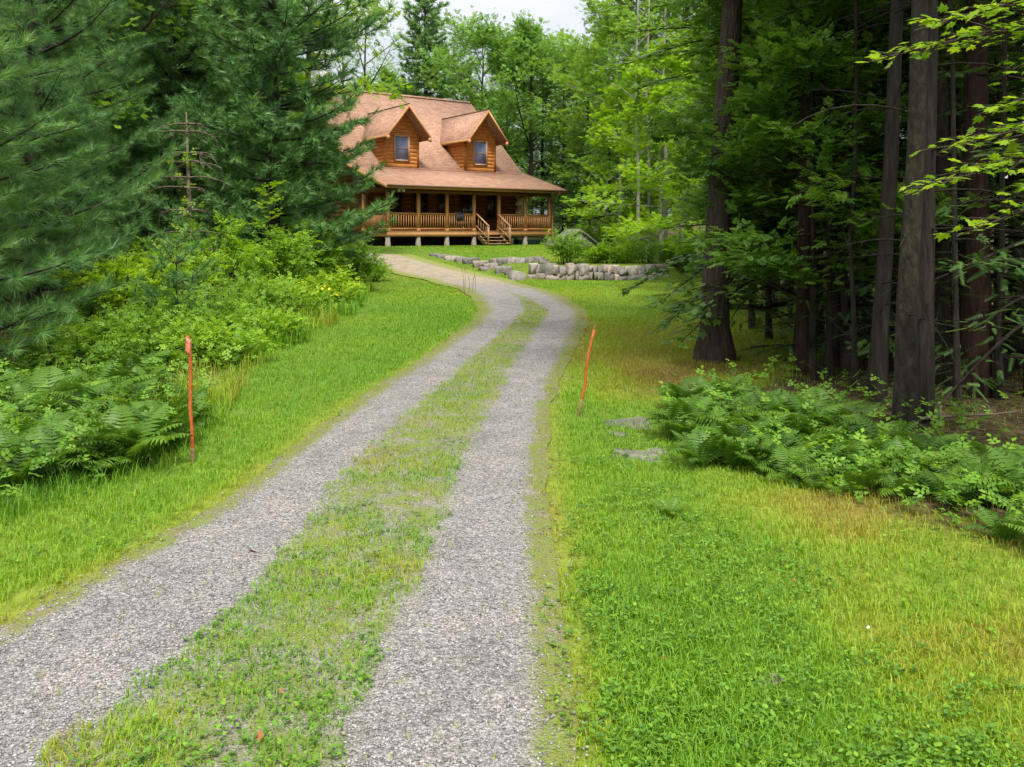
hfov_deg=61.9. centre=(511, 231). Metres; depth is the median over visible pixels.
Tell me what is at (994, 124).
hemlock sapling
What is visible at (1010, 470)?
fern
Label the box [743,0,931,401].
pine tree
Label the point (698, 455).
fern
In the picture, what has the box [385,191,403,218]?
window
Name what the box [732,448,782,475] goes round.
fern
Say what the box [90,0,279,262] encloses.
white pine
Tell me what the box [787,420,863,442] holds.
fern
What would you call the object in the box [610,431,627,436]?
flat rock
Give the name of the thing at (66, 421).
fern
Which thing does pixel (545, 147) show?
maple tree
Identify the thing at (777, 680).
flat rock
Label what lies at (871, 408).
fern
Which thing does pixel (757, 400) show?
fern
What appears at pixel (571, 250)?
shrub
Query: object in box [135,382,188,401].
fern
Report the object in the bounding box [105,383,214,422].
fern
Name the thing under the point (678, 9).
beech tree
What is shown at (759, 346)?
fallen branch
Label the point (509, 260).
boulder
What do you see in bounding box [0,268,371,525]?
long grass
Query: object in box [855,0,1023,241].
maple tree
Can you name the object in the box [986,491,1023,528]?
fern
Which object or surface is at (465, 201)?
front door
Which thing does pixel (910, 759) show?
lawn weeds
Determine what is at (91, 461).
fern
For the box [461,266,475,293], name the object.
dry stalks
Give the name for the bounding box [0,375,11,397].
fern
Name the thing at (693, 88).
beech sapling
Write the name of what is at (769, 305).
hemlock sapling
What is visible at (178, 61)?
white pine
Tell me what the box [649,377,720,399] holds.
fern
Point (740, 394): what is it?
fern
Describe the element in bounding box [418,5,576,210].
maple tree
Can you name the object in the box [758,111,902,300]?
hemlock sapling
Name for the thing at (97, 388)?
fern
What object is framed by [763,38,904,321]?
pine tree
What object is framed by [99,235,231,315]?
bush
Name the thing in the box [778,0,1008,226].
beech sapling
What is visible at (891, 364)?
birch tree
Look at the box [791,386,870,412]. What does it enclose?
fern
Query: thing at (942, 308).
pine tree
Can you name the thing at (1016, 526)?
fern
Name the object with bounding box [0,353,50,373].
fern
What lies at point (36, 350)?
fern
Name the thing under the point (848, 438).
fern
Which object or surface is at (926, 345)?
pine tree
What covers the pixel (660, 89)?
young maple
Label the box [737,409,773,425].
fern
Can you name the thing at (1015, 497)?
fern
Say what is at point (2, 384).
fern
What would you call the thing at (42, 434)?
fern
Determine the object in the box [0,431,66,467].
fern
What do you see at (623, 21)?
oak tree
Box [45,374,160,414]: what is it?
fern
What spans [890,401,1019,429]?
fallen branch
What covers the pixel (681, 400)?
fern
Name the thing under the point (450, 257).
boulder
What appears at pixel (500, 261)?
boulder
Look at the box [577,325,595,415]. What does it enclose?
marker stick
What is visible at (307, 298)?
bush
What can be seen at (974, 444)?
fern
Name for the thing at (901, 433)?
fern
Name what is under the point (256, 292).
bush
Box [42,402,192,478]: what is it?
fern
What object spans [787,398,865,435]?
fern
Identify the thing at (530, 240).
foundation
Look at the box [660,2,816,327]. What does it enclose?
beech sapling
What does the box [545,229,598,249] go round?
well shelter
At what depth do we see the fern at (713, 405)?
7.21 m
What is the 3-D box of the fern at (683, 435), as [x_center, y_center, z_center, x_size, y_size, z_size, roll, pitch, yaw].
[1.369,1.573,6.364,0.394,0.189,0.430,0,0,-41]
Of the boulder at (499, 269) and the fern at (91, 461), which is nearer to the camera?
the fern at (91, 461)
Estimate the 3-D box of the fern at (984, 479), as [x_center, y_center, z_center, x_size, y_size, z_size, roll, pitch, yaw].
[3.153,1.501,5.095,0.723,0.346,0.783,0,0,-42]
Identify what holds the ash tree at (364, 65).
on the ground at (1004, 437)
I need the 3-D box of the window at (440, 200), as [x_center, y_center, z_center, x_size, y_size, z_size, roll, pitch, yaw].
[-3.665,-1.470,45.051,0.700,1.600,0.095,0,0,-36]
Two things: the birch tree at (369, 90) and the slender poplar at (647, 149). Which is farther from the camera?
the slender poplar at (647, 149)
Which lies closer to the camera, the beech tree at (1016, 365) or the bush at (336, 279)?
the beech tree at (1016, 365)
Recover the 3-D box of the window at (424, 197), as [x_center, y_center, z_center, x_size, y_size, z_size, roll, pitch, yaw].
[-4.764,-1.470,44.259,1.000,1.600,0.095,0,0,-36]
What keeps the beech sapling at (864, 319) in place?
on the ground at (1004, 437)
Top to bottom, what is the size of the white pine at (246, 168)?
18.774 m
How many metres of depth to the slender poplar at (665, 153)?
34.46 m
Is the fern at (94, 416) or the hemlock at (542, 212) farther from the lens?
the hemlock at (542, 212)
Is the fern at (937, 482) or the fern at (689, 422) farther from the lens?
the fern at (689, 422)
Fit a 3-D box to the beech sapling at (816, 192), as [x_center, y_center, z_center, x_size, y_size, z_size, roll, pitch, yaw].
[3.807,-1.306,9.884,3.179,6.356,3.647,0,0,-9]
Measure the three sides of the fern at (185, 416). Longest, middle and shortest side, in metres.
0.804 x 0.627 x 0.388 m
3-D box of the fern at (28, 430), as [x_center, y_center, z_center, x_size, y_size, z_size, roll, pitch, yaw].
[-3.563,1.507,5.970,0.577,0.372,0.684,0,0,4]
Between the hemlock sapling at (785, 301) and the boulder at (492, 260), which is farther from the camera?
the boulder at (492, 260)
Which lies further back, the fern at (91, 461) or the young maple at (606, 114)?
the young maple at (606, 114)
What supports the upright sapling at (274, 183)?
on the ground at (1004, 437)
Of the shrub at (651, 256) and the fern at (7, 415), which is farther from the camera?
the shrub at (651, 256)
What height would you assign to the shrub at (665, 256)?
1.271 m
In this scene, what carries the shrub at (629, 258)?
on the ground at (1004, 437)
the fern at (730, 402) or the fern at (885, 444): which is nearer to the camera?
the fern at (885, 444)
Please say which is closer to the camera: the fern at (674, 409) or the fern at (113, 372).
the fern at (674, 409)
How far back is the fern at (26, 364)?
9.24 m
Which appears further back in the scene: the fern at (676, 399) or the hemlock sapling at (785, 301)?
the hemlock sapling at (785, 301)
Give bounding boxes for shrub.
[542,224,587,263]
[573,211,627,245]
[578,240,609,263]
[597,241,627,263]
[612,240,644,263]
[630,236,666,263]
[654,235,693,266]
[673,239,703,276]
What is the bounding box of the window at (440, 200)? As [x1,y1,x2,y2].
[436,194,444,218]
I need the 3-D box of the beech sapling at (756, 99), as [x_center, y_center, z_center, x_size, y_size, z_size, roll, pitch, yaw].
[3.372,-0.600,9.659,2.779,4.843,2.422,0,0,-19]
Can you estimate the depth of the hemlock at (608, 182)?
46.93 m
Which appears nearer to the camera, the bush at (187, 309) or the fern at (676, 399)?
the fern at (676, 399)
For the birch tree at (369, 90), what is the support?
on the ground at (1004, 437)
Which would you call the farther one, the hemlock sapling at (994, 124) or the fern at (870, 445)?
the hemlock sapling at (994, 124)
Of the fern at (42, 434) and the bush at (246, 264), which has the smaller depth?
the fern at (42, 434)
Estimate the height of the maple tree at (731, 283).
7.701 m
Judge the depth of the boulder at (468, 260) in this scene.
32.80 m
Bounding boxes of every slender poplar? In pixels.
[590,0,679,248]
[615,0,677,246]
[628,1,704,240]
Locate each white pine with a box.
[0,0,119,299]
[0,0,166,361]
[0,0,190,324]
[0,1,113,262]
[1,0,183,272]
[73,0,235,262]
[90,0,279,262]
[119,0,332,261]
[126,221,231,323]
[142,0,398,277]
[390,0,463,98]
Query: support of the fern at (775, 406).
on the ground at (1004, 437)
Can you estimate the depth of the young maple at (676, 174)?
36.77 m
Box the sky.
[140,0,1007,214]
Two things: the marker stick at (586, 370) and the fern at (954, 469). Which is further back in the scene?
the marker stick at (586, 370)
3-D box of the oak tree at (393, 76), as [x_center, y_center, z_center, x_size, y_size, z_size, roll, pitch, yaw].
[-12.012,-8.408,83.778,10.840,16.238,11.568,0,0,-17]
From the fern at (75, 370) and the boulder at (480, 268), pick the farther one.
the boulder at (480, 268)
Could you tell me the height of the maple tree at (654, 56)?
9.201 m
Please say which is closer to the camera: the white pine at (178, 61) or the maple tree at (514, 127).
the white pine at (178, 61)
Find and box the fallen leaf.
[256,731,262,739]
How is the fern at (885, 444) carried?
on the ground at (1004, 437)
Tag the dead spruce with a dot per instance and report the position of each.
(188, 177)
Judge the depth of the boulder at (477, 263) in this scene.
31.99 m
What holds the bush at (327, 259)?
on the ground at (1004, 437)
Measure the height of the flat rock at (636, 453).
0.098 m
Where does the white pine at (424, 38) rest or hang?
on the ground at (1004, 437)
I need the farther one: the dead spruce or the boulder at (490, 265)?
the boulder at (490, 265)
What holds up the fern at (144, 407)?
on the ground at (1004, 437)
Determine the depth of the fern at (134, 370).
8.62 m
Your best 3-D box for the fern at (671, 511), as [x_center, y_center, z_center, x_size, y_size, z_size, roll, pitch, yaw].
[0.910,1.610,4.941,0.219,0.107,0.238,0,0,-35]
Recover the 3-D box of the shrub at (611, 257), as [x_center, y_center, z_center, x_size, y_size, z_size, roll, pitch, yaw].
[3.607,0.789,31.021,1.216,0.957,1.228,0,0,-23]
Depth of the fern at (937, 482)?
5.11 m
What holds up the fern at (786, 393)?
on the ground at (1004, 437)
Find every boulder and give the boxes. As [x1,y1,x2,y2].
[436,254,448,257]
[444,255,459,260]
[454,257,465,261]
[462,257,479,264]
[472,260,487,267]
[478,266,490,270]
[483,262,497,269]
[489,258,496,262]
[494,266,512,273]
[496,258,506,265]
[506,257,516,263]
[508,270,526,280]
[514,258,524,263]
[522,257,535,262]
[538,259,549,263]
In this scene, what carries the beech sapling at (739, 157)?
on the ground at (1004, 437)
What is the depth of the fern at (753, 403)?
7.29 m
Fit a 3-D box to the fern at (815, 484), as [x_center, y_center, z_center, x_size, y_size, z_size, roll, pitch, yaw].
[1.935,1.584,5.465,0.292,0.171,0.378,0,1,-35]
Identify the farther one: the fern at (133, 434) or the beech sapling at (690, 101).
the beech sapling at (690, 101)
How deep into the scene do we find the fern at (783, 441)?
5.94 m
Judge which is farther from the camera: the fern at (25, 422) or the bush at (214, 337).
the bush at (214, 337)
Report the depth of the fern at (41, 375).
7.79 m
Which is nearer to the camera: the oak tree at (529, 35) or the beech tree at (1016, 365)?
the beech tree at (1016, 365)
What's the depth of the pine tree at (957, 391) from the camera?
8.01 m
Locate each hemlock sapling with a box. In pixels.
[656,2,894,352]
[669,98,874,313]
[692,86,951,320]
[742,0,1023,362]
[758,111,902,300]
[778,1,1023,390]
[815,0,1023,344]
[844,0,1023,413]
[867,0,1023,327]
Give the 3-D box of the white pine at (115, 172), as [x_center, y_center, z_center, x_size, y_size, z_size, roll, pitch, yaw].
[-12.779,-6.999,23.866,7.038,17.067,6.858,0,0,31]
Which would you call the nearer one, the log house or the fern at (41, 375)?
the fern at (41, 375)
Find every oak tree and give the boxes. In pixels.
[165,0,351,185]
[352,61,407,92]
[456,49,569,208]
[457,9,607,236]
[539,103,612,200]
[593,0,759,205]
[693,0,795,363]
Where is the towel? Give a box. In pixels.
[455,213,463,219]
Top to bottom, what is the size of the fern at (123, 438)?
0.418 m
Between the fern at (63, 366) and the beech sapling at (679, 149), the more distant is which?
the beech sapling at (679, 149)
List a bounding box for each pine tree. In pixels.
[702,12,905,375]
[731,0,909,366]
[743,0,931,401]
[745,50,862,321]
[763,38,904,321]
[833,0,1023,423]
[837,0,1021,385]
[844,0,1023,397]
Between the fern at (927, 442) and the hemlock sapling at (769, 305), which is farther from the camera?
the hemlock sapling at (769, 305)
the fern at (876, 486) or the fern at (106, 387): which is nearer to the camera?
the fern at (876, 486)
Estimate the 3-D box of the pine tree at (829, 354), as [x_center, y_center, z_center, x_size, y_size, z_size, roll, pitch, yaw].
[3.682,-2.631,10.029,4.719,8.984,3.997,0,0,32]
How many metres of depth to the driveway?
3.87 m
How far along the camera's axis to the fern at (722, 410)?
6.96 m
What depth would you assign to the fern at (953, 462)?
5.93 m
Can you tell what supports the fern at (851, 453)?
on the ground at (1004, 437)
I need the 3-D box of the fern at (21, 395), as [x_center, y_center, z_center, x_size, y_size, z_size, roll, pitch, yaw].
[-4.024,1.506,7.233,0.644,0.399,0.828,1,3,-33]
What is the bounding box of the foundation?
[513,237,541,244]
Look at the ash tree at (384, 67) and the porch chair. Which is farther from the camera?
the ash tree at (384, 67)
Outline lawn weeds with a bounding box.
[0,347,1023,766]
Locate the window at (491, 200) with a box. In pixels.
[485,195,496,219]
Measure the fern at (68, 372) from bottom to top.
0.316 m
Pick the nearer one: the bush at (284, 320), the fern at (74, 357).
the fern at (74, 357)
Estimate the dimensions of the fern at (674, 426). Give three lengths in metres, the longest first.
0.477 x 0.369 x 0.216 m
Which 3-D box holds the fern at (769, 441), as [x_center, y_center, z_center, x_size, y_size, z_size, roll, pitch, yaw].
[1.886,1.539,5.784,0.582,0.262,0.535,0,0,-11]
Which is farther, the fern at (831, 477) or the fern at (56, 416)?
the fern at (56, 416)
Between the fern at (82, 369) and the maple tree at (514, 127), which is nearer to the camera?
the fern at (82, 369)
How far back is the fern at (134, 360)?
8.99 m
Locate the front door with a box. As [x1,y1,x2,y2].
[459,194,476,230]
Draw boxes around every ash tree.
[302,11,397,88]
[323,0,415,91]
[414,29,486,100]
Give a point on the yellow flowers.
(322, 288)
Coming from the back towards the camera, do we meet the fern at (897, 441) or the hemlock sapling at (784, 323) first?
the hemlock sapling at (784, 323)
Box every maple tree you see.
[115,1,247,247]
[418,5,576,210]
[480,87,533,172]
[489,24,595,229]
[510,29,627,227]
[592,0,834,165]
[595,0,697,241]
[616,142,858,348]
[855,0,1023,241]
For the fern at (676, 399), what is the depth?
7.54 m
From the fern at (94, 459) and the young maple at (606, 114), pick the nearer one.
the fern at (94, 459)
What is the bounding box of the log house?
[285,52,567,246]
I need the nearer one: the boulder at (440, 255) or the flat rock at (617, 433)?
the flat rock at (617, 433)
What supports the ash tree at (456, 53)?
on the ground at (1004, 437)
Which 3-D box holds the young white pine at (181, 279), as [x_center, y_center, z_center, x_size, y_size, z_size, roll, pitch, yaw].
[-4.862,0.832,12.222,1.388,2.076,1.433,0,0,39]
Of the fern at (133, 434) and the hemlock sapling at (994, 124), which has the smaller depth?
the fern at (133, 434)
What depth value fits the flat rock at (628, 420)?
7.29 m
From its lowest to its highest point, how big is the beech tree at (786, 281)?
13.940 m
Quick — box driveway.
[0,253,588,766]
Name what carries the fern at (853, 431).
on the ground at (1004, 437)
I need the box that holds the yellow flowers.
[298,278,382,296]
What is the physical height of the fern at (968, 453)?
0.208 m
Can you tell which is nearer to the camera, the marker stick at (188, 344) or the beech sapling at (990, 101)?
the marker stick at (188, 344)
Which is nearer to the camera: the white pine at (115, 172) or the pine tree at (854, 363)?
the pine tree at (854, 363)
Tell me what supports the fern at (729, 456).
on the ground at (1004, 437)
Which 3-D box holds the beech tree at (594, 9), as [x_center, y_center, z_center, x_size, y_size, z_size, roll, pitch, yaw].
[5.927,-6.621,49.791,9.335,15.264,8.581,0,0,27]
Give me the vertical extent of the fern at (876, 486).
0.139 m
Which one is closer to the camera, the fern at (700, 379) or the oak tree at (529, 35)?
the fern at (700, 379)
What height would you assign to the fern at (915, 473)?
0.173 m
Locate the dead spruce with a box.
[125,112,261,284]
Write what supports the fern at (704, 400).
on the ground at (1004, 437)
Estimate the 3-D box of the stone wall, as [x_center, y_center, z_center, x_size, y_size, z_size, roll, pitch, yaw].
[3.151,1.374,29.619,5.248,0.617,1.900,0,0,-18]
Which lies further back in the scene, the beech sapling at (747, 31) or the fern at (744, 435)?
the beech sapling at (747, 31)
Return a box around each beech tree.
[521,27,675,241]
[530,0,675,234]
[566,0,713,243]
[592,0,702,241]
[710,23,823,306]
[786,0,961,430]
[955,7,1023,369]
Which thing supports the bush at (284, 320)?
on the ground at (1004, 437)
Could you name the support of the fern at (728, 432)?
on the ground at (1004, 437)
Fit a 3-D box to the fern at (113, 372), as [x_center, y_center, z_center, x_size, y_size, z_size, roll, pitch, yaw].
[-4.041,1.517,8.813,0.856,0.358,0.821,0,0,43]
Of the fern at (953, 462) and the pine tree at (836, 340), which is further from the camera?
the pine tree at (836, 340)
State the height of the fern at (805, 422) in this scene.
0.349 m
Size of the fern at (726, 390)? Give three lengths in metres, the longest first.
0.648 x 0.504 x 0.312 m
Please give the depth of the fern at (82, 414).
6.92 m
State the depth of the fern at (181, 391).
8.13 m
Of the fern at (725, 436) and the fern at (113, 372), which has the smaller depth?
the fern at (725, 436)
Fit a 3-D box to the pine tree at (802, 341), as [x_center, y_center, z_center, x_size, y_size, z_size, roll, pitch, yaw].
[3.416,-4.852,10.195,3.971,13.428,4.125,0,0,42]
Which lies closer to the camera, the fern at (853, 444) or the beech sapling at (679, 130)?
the fern at (853, 444)
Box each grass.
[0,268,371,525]
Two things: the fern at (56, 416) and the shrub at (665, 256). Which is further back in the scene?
the shrub at (665, 256)
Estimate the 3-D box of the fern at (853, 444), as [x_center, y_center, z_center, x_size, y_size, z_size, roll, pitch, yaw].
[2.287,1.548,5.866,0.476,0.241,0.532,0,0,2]
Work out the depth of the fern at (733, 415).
7.00 m
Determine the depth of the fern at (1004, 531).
4.53 m
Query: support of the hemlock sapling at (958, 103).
on the ground at (1004, 437)
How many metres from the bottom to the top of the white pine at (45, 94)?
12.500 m
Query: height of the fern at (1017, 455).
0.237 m
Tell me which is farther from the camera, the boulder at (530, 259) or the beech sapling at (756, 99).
the boulder at (530, 259)
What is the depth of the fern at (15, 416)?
6.37 m
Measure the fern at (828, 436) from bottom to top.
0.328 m
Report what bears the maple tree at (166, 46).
on the ground at (1004, 437)
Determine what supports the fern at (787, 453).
on the ground at (1004, 437)
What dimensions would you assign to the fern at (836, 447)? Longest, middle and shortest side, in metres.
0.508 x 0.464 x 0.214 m
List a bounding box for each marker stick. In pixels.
[185,335,194,462]
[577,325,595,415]
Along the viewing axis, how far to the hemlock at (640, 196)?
53.87 m
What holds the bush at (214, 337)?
on the ground at (1004, 437)
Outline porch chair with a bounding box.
[454,212,469,230]
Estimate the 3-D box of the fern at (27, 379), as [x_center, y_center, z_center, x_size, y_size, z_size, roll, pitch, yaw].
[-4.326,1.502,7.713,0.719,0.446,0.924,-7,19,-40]
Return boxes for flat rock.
[603,416,652,428]
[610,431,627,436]
[613,447,666,462]
[756,672,783,685]
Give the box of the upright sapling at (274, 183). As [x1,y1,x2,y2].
[252,180,286,249]
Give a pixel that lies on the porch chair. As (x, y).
(459, 221)
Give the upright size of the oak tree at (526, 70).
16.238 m
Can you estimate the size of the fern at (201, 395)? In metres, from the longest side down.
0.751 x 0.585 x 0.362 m
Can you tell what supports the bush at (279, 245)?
on the ground at (1004, 437)
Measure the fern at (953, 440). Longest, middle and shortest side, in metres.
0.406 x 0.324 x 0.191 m
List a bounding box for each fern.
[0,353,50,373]
[0,366,78,411]
[0,372,66,386]
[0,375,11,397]
[0,381,80,418]
[0,401,41,421]
[0,410,29,428]
[0,411,41,430]
[0,415,79,470]
[0,418,51,439]
[0,427,77,489]
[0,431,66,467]
[1,366,112,411]
[3,415,76,448]
[8,357,60,372]
[9,343,85,369]
[9,362,81,375]
[9,422,117,477]
[15,348,95,370]
[18,366,70,381]
[20,381,115,422]
[37,407,94,424]
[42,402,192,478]
[42,413,93,438]
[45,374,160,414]
[56,410,113,424]
[57,438,107,468]
[59,402,185,462]
[65,366,96,377]
[69,449,131,473]
[70,361,131,393]
[71,364,98,376]
[81,350,180,377]
[82,373,130,396]
[86,360,154,380]
[102,399,170,427]
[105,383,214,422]
[109,362,176,386]
[117,423,186,459]
[127,381,161,400]
[128,403,205,449]
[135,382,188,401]
[143,389,231,420]
[165,382,214,401]
[632,399,729,430]
[643,395,727,441]
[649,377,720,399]
[651,496,687,517]
[657,419,696,440]
[659,374,722,398]
[660,392,703,411]
[660,393,714,411]
[661,424,734,467]
[666,397,745,419]
[670,396,730,409]
[673,429,713,447]
[679,429,731,461]
[685,417,730,436]
[692,373,757,401]
[700,372,762,393]
[700,405,758,421]
[701,417,772,444]
[702,434,760,468]
[708,398,760,411]
[709,392,754,404]
[712,392,761,422]
[713,412,797,438]
[724,407,741,424]
[726,427,791,446]
[728,387,795,416]
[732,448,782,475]
[733,428,798,465]
[737,388,789,408]
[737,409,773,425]
[739,432,828,471]
[745,420,780,431]
[751,389,855,430]
[752,403,853,439]
[754,409,800,432]
[756,442,819,488]
[760,394,794,409]
[762,393,855,435]
[770,391,802,400]
[772,427,809,445]
[774,425,847,454]
[783,461,837,490]
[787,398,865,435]
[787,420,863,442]
[788,391,835,403]
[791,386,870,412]
[795,443,857,481]
[809,469,843,483]
[815,443,904,474]
[818,399,884,431]
[822,439,891,470]
[824,425,876,441]
[828,468,898,495]
[844,423,892,440]
[846,441,907,461]
[849,431,895,457]
[850,412,923,445]
[852,468,888,490]
[864,463,932,498]
[870,434,952,474]
[878,433,962,465]
[898,470,953,495]
[911,460,986,491]
[912,451,1002,484]
[912,468,1003,504]
[930,436,957,461]
[939,445,999,471]
[947,447,973,465]
[951,443,1023,493]
[957,441,1023,466]
[957,465,1023,507]
[960,504,1023,542]
[961,461,1013,497]
[973,469,1014,480]
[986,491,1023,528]
[992,452,1022,473]
[995,454,1023,473]
[1001,518,1023,532]
[1009,495,1023,500]
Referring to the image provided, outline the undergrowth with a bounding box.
[0,257,1023,523]
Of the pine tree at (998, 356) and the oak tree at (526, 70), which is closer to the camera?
the pine tree at (998, 356)
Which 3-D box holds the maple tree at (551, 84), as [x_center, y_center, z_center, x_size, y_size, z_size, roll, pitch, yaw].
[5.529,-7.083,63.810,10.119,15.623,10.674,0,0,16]
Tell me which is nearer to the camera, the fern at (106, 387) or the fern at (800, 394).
the fern at (800, 394)
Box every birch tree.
[24,0,207,274]
[221,0,412,216]
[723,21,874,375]
[815,5,962,371]
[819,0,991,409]
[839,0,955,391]
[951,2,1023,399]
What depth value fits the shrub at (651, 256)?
30.70 m
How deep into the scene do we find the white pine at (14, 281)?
9.92 m
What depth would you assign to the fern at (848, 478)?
5.27 m
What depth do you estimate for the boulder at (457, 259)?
33.38 m
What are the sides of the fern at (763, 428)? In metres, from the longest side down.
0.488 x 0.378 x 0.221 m
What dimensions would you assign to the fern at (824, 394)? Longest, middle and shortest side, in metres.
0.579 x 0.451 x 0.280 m
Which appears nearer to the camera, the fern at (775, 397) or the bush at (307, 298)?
the fern at (775, 397)
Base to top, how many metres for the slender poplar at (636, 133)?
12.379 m
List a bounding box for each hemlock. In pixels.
[514,66,577,238]
[528,48,595,242]
[543,45,623,241]
[574,81,632,244]
[603,46,682,242]
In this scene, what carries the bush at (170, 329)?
on the ground at (1004, 437)
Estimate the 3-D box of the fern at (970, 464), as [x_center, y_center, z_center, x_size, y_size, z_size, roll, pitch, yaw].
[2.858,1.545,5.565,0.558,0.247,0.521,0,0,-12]
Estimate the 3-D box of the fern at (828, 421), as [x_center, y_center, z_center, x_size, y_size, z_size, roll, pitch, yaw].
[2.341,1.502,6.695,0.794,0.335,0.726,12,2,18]
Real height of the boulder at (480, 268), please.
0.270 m
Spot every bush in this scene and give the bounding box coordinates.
[0,302,160,368]
[48,296,213,366]
[53,244,195,320]
[96,285,258,351]
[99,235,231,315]
[130,209,281,306]
[143,301,290,369]
[181,268,292,328]
[201,210,327,297]
[214,293,317,345]
[234,270,343,319]
[262,217,373,283]
[293,263,366,305]
[309,237,383,289]
[346,255,393,281]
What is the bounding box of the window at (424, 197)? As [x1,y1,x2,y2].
[411,193,428,218]
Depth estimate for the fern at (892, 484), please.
5.24 m
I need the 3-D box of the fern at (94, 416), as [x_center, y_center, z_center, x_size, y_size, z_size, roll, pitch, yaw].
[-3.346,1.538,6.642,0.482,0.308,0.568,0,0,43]
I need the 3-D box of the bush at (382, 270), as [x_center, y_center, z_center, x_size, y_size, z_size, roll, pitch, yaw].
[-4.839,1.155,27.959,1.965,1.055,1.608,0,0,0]
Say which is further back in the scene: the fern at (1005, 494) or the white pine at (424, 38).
the white pine at (424, 38)
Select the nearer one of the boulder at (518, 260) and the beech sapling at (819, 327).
the beech sapling at (819, 327)
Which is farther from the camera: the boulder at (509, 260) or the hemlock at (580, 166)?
the hemlock at (580, 166)
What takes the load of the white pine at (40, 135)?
on the ground at (1004, 437)
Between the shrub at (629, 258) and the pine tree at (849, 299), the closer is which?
the pine tree at (849, 299)
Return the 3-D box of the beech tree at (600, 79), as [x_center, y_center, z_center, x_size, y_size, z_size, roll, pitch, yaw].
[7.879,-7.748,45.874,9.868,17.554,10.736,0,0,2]
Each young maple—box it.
[559,35,705,261]
[559,79,677,245]
[615,51,748,258]
[626,21,745,248]
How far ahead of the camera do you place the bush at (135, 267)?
13.69 m
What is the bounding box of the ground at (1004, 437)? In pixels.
[0,215,1023,766]
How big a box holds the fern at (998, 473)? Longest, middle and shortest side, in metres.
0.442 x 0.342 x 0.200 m
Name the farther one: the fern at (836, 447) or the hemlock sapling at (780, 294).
the hemlock sapling at (780, 294)
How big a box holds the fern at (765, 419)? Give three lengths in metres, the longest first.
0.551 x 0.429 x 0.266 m
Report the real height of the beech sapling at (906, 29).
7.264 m
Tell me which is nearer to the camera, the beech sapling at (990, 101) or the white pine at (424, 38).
the beech sapling at (990, 101)
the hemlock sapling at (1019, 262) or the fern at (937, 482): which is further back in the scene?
the hemlock sapling at (1019, 262)
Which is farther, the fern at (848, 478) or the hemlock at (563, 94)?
the hemlock at (563, 94)
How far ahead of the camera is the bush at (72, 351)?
9.84 m
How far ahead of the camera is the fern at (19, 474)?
5.57 m
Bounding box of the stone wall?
[527,263,668,280]
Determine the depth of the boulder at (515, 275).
28.41 m
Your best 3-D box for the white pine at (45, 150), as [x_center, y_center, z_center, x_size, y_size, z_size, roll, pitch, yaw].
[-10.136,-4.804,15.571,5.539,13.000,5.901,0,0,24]
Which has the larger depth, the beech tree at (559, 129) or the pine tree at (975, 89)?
the beech tree at (559, 129)
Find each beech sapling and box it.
[615,0,956,355]
[654,3,814,302]
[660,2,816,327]
[669,3,795,321]
[677,0,988,347]
[688,0,1013,375]
[689,113,764,297]
[691,0,962,379]
[696,0,908,255]
[734,3,994,335]
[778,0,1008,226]
[797,1,1023,338]
[815,0,1023,376]
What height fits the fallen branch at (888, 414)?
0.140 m
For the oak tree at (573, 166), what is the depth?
102.81 m
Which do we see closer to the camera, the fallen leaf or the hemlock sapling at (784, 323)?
the fallen leaf
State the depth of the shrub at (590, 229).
40.09 m
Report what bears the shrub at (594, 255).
on the ground at (1004, 437)
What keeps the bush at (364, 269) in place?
on the ground at (1004, 437)
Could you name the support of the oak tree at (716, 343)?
on the ground at (1004, 437)
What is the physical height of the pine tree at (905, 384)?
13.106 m
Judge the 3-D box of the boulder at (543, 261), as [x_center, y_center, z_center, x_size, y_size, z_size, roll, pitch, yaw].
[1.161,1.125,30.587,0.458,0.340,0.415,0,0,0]
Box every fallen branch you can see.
[750,344,818,347]
[851,409,924,418]
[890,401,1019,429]
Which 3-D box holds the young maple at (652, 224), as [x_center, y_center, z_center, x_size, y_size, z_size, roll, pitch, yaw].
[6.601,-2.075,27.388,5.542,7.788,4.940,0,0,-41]
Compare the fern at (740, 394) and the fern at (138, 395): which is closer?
the fern at (740, 394)
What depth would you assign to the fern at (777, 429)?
6.29 m
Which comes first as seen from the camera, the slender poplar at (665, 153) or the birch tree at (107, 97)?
the birch tree at (107, 97)
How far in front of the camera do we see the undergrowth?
6.39 m
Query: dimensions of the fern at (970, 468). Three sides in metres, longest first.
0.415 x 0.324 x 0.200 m
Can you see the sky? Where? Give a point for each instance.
(563, 13)
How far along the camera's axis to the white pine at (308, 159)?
22.30 m
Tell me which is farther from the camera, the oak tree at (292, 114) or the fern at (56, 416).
the oak tree at (292, 114)
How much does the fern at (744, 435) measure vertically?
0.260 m
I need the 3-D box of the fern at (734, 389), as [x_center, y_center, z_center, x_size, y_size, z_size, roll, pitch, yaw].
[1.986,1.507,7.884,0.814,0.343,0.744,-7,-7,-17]
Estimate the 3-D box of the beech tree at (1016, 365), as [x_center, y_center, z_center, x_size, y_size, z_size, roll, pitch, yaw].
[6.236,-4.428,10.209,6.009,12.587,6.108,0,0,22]
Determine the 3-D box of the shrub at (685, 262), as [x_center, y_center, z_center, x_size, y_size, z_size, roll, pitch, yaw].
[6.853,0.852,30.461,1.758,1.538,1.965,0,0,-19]
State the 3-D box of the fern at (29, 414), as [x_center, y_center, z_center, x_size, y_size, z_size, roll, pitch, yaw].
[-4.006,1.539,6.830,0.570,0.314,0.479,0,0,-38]

